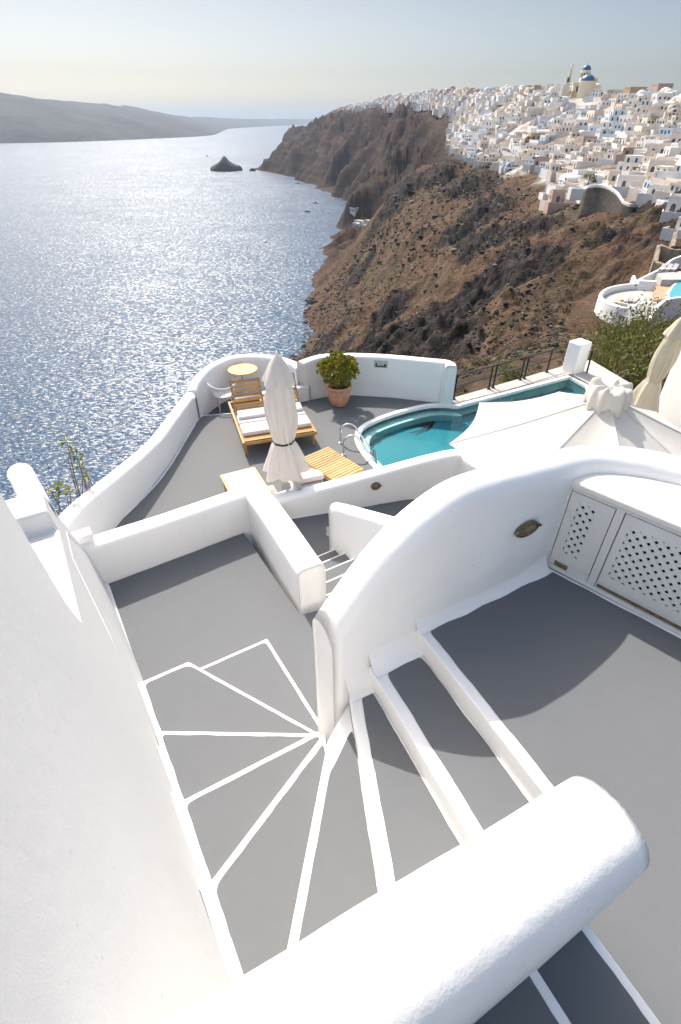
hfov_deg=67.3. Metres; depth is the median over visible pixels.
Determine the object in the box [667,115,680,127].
cliff house
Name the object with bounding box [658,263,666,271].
deck chair
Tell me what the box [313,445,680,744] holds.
curved wall
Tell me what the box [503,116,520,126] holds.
cliff house
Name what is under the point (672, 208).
doorway
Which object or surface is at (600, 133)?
cliff house
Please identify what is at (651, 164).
cliff house
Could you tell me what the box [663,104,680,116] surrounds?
cliff house
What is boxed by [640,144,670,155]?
cliff house
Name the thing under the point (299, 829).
winding staircase
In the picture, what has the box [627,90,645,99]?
cliff house
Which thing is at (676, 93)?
cliff house
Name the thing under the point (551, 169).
cliff house
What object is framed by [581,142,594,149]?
cliff house
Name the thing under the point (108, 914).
stair wall
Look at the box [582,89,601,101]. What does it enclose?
cliff house
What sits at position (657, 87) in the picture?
ridge house
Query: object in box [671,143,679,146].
cliff house
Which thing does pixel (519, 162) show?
cliff house
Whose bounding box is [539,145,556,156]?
cliff house
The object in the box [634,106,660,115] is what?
cliff house
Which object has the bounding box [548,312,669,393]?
shrub
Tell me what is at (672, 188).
cliff house
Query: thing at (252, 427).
wooden lounger
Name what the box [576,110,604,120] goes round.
cliff house
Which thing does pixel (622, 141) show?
cliff house
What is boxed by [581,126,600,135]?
cliff house
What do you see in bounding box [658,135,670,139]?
cliff house
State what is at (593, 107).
terrace wall
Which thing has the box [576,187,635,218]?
stone retaining wall
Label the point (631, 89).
ridge house
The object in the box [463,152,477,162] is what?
cliff house
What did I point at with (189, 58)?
sky
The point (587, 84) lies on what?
church
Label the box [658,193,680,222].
cliff house
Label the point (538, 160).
cliff house
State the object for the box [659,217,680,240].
cliff house
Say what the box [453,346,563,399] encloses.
iron railing
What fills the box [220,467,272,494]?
sunbed
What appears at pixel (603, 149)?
cliff house
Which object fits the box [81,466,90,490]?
wild plant
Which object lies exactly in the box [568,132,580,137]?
cliff house
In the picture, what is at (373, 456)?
pool ladder
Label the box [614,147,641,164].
cliff house
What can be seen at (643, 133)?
cliff house
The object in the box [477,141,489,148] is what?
cliff house
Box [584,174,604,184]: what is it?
cliff house
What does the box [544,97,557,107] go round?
cliff house
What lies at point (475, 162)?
cliff house
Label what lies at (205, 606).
stair landing
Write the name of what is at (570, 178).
cliff house
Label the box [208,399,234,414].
nook floor
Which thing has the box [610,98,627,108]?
cliff house
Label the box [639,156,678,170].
cliff house
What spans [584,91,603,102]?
cliff house
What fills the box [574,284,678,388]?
shrub
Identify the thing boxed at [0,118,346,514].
sea
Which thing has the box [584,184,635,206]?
wall coping
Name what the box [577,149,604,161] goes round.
cliff house
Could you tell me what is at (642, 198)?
cliff house
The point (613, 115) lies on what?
cliff house
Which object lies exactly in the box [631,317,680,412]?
closed parasol
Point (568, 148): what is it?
cliff house
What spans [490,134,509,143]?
cliff house
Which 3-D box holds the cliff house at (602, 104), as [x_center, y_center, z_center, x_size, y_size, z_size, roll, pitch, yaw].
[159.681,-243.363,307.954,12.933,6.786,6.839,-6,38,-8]
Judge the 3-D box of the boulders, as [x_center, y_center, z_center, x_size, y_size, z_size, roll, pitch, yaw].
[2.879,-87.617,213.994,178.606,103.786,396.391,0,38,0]
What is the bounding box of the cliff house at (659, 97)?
[651,93,673,102]
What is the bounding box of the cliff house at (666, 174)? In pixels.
[653,158,680,178]
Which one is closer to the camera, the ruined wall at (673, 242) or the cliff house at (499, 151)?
the ruined wall at (673, 242)
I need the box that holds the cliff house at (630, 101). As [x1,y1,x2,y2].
[628,99,636,105]
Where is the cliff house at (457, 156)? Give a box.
[454,148,463,159]
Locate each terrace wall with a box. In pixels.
[533,112,561,125]
[544,105,557,112]
[544,107,560,114]
[557,106,567,111]
[567,102,574,108]
[585,103,596,109]
[594,283,656,326]
[630,255,680,282]
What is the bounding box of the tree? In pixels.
[581,171,596,184]
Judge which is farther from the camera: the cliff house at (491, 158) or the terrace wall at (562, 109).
the terrace wall at (562, 109)
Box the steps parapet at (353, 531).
[329,502,392,559]
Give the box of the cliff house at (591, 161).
[583,154,600,168]
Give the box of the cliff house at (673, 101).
[665,97,678,102]
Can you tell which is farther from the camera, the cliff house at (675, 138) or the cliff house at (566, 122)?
the cliff house at (566, 122)
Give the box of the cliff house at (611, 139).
[602,130,633,140]
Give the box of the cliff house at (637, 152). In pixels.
[634,143,659,154]
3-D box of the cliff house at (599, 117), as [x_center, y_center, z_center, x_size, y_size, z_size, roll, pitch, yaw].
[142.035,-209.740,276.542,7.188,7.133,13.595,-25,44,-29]
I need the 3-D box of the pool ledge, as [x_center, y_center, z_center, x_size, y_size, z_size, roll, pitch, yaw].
[4.814,0.014,15.835,4.917,8.630,1.669,-8,38,-11]
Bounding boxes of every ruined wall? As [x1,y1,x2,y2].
[648,245,660,273]
[651,261,680,272]
[659,244,680,263]
[669,230,678,247]
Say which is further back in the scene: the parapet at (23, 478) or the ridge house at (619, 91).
the ridge house at (619, 91)
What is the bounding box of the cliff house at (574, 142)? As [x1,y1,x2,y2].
[560,140,584,150]
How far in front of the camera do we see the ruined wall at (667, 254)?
94.96 m
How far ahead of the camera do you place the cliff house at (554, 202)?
192.74 m
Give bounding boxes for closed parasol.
[262,351,309,492]
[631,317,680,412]
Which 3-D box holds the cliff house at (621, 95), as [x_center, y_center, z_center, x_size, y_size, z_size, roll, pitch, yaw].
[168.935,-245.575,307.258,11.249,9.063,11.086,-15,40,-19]
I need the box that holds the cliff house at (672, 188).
[651,182,680,203]
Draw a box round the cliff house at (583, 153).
[570,149,586,157]
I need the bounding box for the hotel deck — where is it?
[652,284,669,304]
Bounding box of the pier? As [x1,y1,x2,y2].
[562,338,592,374]
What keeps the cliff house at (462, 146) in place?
on the hillside
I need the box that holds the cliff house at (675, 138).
[660,133,680,144]
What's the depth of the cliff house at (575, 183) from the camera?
202.53 m
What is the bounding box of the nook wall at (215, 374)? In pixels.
[187,354,300,417]
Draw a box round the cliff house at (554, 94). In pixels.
[546,92,558,96]
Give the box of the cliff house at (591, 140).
[580,137,599,144]
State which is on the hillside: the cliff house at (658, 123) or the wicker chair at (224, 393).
the cliff house at (658, 123)
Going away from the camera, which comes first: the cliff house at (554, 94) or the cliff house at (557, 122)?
the cliff house at (557, 122)
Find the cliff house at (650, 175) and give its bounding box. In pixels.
[628,165,674,187]
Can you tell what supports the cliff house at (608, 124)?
on the hillside
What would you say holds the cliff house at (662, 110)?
on the hillside
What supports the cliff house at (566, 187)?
on the hillside
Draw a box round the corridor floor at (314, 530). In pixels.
[291,498,416,555]
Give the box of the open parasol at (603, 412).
[449,377,680,468]
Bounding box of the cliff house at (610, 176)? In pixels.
[601,169,634,185]
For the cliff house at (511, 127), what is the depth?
362.35 m
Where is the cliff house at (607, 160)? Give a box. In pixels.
[596,152,621,165]
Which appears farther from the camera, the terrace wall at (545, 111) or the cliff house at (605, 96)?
the terrace wall at (545, 111)
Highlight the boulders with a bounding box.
[288,163,623,381]
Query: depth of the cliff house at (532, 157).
260.75 m
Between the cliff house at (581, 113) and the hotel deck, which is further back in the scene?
the cliff house at (581, 113)
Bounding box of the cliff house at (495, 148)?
[486,144,502,154]
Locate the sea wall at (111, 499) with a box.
[59,392,199,534]
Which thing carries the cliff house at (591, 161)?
on the hillside
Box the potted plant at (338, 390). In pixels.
[316,350,360,406]
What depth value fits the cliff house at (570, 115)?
312.59 m
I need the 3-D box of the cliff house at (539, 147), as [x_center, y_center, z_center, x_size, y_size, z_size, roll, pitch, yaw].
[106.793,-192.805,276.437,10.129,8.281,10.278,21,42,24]
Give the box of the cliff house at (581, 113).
[576,109,586,116]
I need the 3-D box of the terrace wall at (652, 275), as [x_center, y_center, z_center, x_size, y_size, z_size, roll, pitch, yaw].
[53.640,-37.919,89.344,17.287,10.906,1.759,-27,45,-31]
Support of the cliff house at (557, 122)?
on the hillside
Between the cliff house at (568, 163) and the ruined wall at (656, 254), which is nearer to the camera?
the ruined wall at (656, 254)
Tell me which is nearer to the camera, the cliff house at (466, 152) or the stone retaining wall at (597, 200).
the stone retaining wall at (597, 200)
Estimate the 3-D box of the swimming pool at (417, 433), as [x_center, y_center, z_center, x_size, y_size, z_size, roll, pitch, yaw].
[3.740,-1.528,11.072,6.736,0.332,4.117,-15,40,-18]
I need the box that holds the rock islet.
[210,156,242,171]
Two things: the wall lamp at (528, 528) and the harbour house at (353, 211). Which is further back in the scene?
the harbour house at (353, 211)
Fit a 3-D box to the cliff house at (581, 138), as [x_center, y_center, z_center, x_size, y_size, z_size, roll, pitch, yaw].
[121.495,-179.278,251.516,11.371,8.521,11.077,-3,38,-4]
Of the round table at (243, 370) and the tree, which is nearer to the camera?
the round table at (243, 370)
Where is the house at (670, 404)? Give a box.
[659,351,680,429]
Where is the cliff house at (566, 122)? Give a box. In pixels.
[563,120,578,124]
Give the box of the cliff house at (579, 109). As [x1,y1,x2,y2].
[574,108,590,119]
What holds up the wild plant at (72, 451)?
on the hillside
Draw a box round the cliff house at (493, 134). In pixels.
[485,132,495,136]
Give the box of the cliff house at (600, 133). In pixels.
[595,126,610,138]
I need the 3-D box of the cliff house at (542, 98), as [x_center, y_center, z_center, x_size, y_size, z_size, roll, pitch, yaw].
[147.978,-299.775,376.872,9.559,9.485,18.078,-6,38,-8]
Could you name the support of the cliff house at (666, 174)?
on the hillside
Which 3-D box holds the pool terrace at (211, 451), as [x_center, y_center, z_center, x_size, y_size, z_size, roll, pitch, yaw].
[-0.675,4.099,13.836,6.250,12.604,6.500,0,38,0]
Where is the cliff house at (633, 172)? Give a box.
[621,171,648,174]
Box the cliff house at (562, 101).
[549,96,568,107]
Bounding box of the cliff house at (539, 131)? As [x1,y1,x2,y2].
[536,130,549,132]
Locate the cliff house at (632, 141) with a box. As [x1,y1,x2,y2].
[614,137,639,151]
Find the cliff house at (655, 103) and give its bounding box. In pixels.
[650,101,658,105]
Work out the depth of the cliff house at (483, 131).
389.10 m
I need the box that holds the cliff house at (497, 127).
[494,125,501,131]
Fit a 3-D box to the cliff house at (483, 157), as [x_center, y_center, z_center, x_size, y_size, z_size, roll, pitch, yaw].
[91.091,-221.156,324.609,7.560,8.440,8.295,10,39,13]
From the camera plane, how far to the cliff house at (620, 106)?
275.80 m
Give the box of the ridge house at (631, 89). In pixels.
[623,87,647,92]
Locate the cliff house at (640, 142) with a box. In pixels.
[635,136,654,148]
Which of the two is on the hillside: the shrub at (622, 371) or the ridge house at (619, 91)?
the ridge house at (619, 91)
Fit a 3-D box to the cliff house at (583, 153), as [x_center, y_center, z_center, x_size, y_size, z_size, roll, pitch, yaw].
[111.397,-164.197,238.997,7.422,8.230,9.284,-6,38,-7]
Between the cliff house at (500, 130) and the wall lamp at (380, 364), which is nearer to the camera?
the wall lamp at (380, 364)
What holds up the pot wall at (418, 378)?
on the hillside
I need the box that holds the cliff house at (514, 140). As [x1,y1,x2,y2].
[508,138,522,147]
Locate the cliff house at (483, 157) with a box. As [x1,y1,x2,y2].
[477,155,488,167]
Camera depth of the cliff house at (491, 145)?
339.98 m
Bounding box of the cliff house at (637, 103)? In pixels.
[628,96,650,110]
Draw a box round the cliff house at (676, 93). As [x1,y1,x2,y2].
[667,92,680,95]
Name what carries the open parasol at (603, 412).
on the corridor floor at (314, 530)
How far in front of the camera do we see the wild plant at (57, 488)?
7.60 m
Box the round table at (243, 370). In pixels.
[228,363,257,393]
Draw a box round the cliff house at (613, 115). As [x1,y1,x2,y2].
[604,109,626,121]
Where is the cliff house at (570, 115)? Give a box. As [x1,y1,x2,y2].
[566,110,576,117]
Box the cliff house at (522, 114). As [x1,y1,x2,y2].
[520,108,526,119]
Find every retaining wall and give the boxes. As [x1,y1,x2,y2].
[526,108,546,116]
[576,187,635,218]
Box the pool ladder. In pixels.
[338,423,376,462]
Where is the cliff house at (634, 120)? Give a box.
[624,114,649,122]
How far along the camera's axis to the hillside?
213.91 m
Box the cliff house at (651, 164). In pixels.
[644,159,676,174]
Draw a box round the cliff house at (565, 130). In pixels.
[554,125,575,138]
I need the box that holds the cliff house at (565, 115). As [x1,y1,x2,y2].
[560,110,574,117]
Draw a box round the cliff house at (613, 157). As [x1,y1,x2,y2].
[611,146,641,159]
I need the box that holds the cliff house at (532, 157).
[522,155,538,170]
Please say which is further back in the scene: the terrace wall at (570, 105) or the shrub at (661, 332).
the terrace wall at (570, 105)
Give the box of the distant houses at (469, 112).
[344,84,571,154]
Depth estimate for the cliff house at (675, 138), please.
203.19 m
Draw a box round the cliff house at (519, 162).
[510,153,529,165]
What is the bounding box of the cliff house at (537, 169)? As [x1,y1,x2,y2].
[533,162,550,174]
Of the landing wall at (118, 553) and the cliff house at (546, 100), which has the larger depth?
the cliff house at (546, 100)
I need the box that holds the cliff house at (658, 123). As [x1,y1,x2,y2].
[649,117,670,129]
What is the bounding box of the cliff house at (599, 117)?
[594,115,604,123]
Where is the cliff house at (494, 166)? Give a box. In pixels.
[491,156,518,170]
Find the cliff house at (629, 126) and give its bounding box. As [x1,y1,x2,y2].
[620,123,650,131]
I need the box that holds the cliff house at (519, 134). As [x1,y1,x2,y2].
[512,132,527,137]
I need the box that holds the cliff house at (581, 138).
[577,136,596,145]
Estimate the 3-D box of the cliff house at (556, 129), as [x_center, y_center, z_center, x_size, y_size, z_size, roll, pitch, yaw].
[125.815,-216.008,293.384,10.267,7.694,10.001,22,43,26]
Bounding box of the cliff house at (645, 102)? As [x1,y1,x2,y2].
[633,99,650,114]
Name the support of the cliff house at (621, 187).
on the hillside
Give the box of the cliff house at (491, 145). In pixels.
[484,144,493,154]
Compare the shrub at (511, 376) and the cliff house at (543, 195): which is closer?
the shrub at (511, 376)
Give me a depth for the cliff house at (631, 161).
192.04 m
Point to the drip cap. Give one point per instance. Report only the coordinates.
(84, 535)
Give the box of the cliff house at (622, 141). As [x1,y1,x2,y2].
[610,134,639,148]
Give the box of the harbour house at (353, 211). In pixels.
[350,207,358,216]
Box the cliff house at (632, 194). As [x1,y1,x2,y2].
[626,177,680,201]
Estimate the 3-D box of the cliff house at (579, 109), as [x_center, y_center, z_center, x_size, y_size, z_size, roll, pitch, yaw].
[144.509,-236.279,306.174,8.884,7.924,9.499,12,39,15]
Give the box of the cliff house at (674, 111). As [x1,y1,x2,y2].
[663,107,680,118]
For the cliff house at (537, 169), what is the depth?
244.19 m
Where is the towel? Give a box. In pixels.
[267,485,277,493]
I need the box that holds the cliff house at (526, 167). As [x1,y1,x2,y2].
[523,159,534,171]
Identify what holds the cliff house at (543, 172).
on the hillside
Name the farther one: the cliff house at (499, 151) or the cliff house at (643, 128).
the cliff house at (499, 151)
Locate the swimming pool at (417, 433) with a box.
[354,375,587,468]
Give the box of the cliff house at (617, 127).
[606,124,622,137]
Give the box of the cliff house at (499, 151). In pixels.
[489,147,507,157]
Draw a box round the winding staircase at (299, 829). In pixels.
[140,639,530,978]
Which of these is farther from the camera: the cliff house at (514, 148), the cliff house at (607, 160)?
the cliff house at (514, 148)
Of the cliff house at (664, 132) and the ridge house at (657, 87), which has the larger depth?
the ridge house at (657, 87)
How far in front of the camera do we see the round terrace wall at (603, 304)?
74.30 m
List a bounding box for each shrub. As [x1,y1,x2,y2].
[484,352,541,385]
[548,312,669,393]
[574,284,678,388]
[595,347,647,387]
[644,316,674,374]
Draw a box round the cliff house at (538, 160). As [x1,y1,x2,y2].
[529,156,550,173]
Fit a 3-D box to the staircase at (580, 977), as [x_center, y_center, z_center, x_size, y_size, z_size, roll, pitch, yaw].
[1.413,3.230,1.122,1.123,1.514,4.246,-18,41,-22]
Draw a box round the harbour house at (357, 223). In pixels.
[353,222,362,226]
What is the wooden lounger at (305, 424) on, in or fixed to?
on the pool terrace at (211, 451)
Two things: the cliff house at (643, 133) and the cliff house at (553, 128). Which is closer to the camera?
the cliff house at (643, 133)
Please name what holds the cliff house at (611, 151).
on the hillside
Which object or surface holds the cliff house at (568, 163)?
on the hillside
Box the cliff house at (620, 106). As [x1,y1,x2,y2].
[604,104,630,114]
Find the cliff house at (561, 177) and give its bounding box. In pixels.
[545,173,571,190]
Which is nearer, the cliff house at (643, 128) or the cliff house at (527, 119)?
the cliff house at (643, 128)
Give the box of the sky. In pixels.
[0,0,680,117]
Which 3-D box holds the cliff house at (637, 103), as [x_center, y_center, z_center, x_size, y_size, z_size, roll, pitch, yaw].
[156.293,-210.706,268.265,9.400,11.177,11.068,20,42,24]
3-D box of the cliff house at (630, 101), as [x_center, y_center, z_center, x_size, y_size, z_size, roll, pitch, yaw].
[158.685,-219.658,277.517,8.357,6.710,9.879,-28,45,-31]
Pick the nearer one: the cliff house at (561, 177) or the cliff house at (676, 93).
the cliff house at (561, 177)
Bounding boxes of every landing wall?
[80,484,252,583]
[244,483,325,614]
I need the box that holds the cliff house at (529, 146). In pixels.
[522,143,541,149]
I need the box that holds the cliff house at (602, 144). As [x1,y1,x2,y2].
[592,140,614,150]
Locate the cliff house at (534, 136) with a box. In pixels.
[528,133,546,142]
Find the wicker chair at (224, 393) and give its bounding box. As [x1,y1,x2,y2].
[206,375,236,412]
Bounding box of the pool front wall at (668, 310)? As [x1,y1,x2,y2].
[648,297,680,326]
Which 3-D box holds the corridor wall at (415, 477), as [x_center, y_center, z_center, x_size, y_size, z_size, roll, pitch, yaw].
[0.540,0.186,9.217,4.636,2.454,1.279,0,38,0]
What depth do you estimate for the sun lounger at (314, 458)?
9.39 m
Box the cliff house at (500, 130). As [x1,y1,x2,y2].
[487,128,504,140]
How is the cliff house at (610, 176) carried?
on the hillside
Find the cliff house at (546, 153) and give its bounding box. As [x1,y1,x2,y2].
[544,151,565,156]
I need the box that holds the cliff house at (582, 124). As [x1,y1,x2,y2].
[575,119,593,131]
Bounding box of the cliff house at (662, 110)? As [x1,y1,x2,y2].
[647,103,679,117]
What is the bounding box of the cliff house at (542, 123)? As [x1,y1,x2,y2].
[531,120,548,129]
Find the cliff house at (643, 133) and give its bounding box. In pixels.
[634,132,649,138]
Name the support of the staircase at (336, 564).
on the corridor floor at (314, 530)
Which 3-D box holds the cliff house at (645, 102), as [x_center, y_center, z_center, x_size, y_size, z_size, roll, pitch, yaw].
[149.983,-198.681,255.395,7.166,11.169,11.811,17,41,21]
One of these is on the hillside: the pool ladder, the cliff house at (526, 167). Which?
the cliff house at (526, 167)
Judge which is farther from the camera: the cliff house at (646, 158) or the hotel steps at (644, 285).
the cliff house at (646, 158)
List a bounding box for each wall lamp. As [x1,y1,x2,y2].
[371,482,381,489]
[374,360,387,367]
[514,520,541,537]
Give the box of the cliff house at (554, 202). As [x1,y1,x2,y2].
[543,190,577,213]
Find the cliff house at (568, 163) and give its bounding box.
[563,160,571,170]
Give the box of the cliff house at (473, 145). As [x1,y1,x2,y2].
[468,140,478,147]
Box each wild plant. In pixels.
[44,481,76,515]
[60,434,92,496]
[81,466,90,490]
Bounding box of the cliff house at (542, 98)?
[539,96,552,103]
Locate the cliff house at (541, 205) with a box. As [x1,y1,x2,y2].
[539,192,571,210]
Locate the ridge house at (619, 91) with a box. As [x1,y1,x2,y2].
[611,89,623,93]
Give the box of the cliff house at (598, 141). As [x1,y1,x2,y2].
[594,137,608,145]
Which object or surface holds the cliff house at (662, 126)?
on the hillside
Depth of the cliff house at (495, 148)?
334.55 m
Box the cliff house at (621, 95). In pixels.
[609,93,636,99]
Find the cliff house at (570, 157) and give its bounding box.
[556,154,580,162]
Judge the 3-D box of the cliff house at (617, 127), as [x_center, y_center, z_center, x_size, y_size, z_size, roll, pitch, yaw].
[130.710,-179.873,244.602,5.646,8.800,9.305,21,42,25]
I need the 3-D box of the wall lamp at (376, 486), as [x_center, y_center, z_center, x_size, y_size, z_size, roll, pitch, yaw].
[0.615,-0.431,8.727,0.185,0.150,0.056,-9,39,-12]
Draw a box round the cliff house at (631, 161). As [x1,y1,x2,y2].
[616,155,643,169]
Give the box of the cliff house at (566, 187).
[562,184,579,201]
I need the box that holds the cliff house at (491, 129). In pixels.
[484,127,494,136]
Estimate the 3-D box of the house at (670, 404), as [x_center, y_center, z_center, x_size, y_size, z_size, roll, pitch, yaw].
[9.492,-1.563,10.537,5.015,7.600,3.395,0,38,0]
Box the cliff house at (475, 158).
[470,152,483,164]
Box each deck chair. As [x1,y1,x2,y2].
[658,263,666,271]
[664,263,672,271]
[670,263,678,271]
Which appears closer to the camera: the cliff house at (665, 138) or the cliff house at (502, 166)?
the cliff house at (665, 138)
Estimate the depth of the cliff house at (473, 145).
378.58 m
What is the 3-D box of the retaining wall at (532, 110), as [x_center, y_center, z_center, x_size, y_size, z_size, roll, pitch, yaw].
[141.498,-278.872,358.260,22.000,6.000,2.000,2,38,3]
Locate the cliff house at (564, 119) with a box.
[548,118,573,126]
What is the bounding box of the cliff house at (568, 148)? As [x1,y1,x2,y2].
[558,144,582,153]
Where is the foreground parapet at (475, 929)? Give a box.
[165,775,648,1023]
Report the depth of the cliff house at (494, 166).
282.77 m
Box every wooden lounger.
[228,377,271,455]
[263,372,316,444]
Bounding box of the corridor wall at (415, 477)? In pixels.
[273,449,478,518]
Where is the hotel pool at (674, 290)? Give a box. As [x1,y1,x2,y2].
[665,282,680,298]
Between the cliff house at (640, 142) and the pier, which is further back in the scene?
the cliff house at (640, 142)
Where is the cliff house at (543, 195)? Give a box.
[538,185,561,199]
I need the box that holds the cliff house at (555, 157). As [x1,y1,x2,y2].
[549,150,566,162]
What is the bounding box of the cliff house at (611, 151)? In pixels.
[603,147,619,158]
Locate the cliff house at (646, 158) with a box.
[642,154,655,161]
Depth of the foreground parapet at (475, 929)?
1.49 m
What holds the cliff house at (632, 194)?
on the hillside
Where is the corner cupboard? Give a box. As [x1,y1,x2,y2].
[547,473,680,635]
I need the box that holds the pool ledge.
[452,360,628,404]
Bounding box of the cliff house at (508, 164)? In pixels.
[503,162,514,173]
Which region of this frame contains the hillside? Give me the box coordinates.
[255,95,680,396]
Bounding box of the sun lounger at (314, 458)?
[305,447,362,480]
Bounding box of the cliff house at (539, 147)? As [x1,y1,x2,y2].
[527,145,547,153]
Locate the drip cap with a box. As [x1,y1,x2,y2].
[72,527,93,543]
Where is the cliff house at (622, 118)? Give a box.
[618,115,633,124]
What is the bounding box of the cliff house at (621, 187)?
[610,174,646,197]
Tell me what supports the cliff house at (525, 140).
on the hillside
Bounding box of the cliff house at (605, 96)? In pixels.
[592,93,614,102]
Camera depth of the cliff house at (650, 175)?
163.11 m
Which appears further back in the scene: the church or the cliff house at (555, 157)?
the church
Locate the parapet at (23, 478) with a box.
[7,463,55,513]
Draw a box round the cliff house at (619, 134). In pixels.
[604,132,633,143]
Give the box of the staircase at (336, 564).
[317,549,355,609]
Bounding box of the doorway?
[669,204,675,211]
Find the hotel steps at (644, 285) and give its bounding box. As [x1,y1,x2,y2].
[637,280,656,290]
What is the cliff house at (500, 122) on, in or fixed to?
on the hillside
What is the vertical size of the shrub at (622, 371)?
2.265 m
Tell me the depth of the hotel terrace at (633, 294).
79.22 m
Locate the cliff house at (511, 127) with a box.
[504,124,517,131]
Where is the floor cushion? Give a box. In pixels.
[288,468,323,490]
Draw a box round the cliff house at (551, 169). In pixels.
[544,161,565,181]
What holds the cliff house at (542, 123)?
on the hillside
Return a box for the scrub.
[332,157,644,392]
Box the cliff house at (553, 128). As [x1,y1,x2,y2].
[543,126,561,134]
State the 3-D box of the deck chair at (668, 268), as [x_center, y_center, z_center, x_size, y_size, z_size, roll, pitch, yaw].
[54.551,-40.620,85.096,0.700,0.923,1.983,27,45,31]
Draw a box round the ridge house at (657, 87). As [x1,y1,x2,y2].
[650,83,673,92]
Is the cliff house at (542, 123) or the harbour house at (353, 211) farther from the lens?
the harbour house at (353, 211)
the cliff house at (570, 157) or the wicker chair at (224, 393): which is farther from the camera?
the cliff house at (570, 157)
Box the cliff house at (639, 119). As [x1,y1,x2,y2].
[637,116,651,122]
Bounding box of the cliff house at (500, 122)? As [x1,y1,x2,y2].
[494,120,505,126]
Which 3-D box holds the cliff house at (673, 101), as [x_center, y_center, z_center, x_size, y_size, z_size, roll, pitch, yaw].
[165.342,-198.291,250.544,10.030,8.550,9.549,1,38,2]
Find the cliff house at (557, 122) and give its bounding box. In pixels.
[545,119,563,130]
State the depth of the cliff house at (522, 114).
369.12 m
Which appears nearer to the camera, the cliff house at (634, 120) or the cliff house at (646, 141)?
the cliff house at (646, 141)
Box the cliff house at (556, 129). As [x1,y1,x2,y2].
[549,127,561,134]
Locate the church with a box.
[561,62,600,97]
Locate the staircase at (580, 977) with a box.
[476,925,660,1023]
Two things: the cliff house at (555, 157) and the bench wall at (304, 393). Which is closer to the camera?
the bench wall at (304, 393)
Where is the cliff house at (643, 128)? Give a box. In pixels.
[623,125,654,137]
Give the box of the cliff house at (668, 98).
[662,96,673,102]
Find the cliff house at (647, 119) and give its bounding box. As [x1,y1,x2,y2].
[641,117,659,125]
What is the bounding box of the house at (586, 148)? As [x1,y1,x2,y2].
[581,145,591,153]
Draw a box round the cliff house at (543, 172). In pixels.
[539,162,568,178]
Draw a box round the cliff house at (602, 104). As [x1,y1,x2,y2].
[596,100,611,109]
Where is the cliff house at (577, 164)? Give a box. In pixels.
[554,160,583,181]
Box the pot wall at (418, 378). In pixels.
[297,353,456,410]
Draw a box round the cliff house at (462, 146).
[456,145,467,153]
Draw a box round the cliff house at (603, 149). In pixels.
[595,144,611,153]
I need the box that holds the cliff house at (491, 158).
[481,154,497,166]
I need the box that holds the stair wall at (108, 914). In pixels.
[0,491,237,1023]
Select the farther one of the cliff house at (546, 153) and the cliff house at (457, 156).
the cliff house at (457, 156)
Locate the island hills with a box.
[0,92,313,142]
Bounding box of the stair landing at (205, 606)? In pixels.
[108,533,319,718]
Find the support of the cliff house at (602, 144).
on the hillside
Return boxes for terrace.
[116,395,440,527]
[416,568,680,1023]
[603,290,652,306]
[655,271,680,286]
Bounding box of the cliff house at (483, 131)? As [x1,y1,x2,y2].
[478,125,495,137]
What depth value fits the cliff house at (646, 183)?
157.76 m
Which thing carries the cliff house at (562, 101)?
on the hillside
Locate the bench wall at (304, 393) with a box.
[234,385,310,409]
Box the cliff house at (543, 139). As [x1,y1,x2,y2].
[530,135,554,144]
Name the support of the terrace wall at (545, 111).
on the hillside
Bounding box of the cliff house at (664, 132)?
[649,125,680,138]
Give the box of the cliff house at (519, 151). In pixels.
[506,149,531,156]
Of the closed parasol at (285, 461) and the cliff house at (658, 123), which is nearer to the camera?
the closed parasol at (285, 461)
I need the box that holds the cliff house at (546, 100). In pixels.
[541,98,550,104]
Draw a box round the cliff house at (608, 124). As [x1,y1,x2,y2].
[589,122,617,135]
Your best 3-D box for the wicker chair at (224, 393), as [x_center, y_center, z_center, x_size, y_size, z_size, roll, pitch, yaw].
[-2.727,-2.733,11.992,0.724,0.758,0.557,-13,39,-16]
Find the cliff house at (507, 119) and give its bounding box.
[505,114,518,120]
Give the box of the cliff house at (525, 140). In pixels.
[520,135,529,145]
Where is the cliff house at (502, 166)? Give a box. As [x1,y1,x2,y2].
[499,161,515,173]
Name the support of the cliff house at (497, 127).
on the hillside
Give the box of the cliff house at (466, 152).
[461,148,475,158]
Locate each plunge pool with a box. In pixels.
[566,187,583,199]
[641,188,649,193]
[655,200,667,205]
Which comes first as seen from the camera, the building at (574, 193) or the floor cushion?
the floor cushion
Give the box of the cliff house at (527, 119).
[521,113,538,124]
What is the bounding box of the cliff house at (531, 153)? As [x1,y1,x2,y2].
[521,150,546,162]
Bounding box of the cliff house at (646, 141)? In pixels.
[633,139,671,154]
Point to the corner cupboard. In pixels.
(617, 538)
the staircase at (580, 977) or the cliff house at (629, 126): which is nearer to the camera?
the staircase at (580, 977)
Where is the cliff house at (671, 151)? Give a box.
[641,146,680,164]
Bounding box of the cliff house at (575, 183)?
[553,182,578,189]
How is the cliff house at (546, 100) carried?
on the hillside
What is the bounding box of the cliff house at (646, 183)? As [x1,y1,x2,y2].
[630,177,668,189]
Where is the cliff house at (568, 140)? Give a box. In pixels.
[555,138,577,145]
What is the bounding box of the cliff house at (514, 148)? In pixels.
[503,146,526,155]
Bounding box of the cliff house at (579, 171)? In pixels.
[572,169,593,182]
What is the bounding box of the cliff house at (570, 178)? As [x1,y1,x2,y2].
[546,175,583,193]
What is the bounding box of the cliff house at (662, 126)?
[650,122,675,133]
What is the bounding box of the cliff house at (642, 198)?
[635,184,668,206]
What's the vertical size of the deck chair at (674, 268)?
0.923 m
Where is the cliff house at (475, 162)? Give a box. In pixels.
[472,156,481,167]

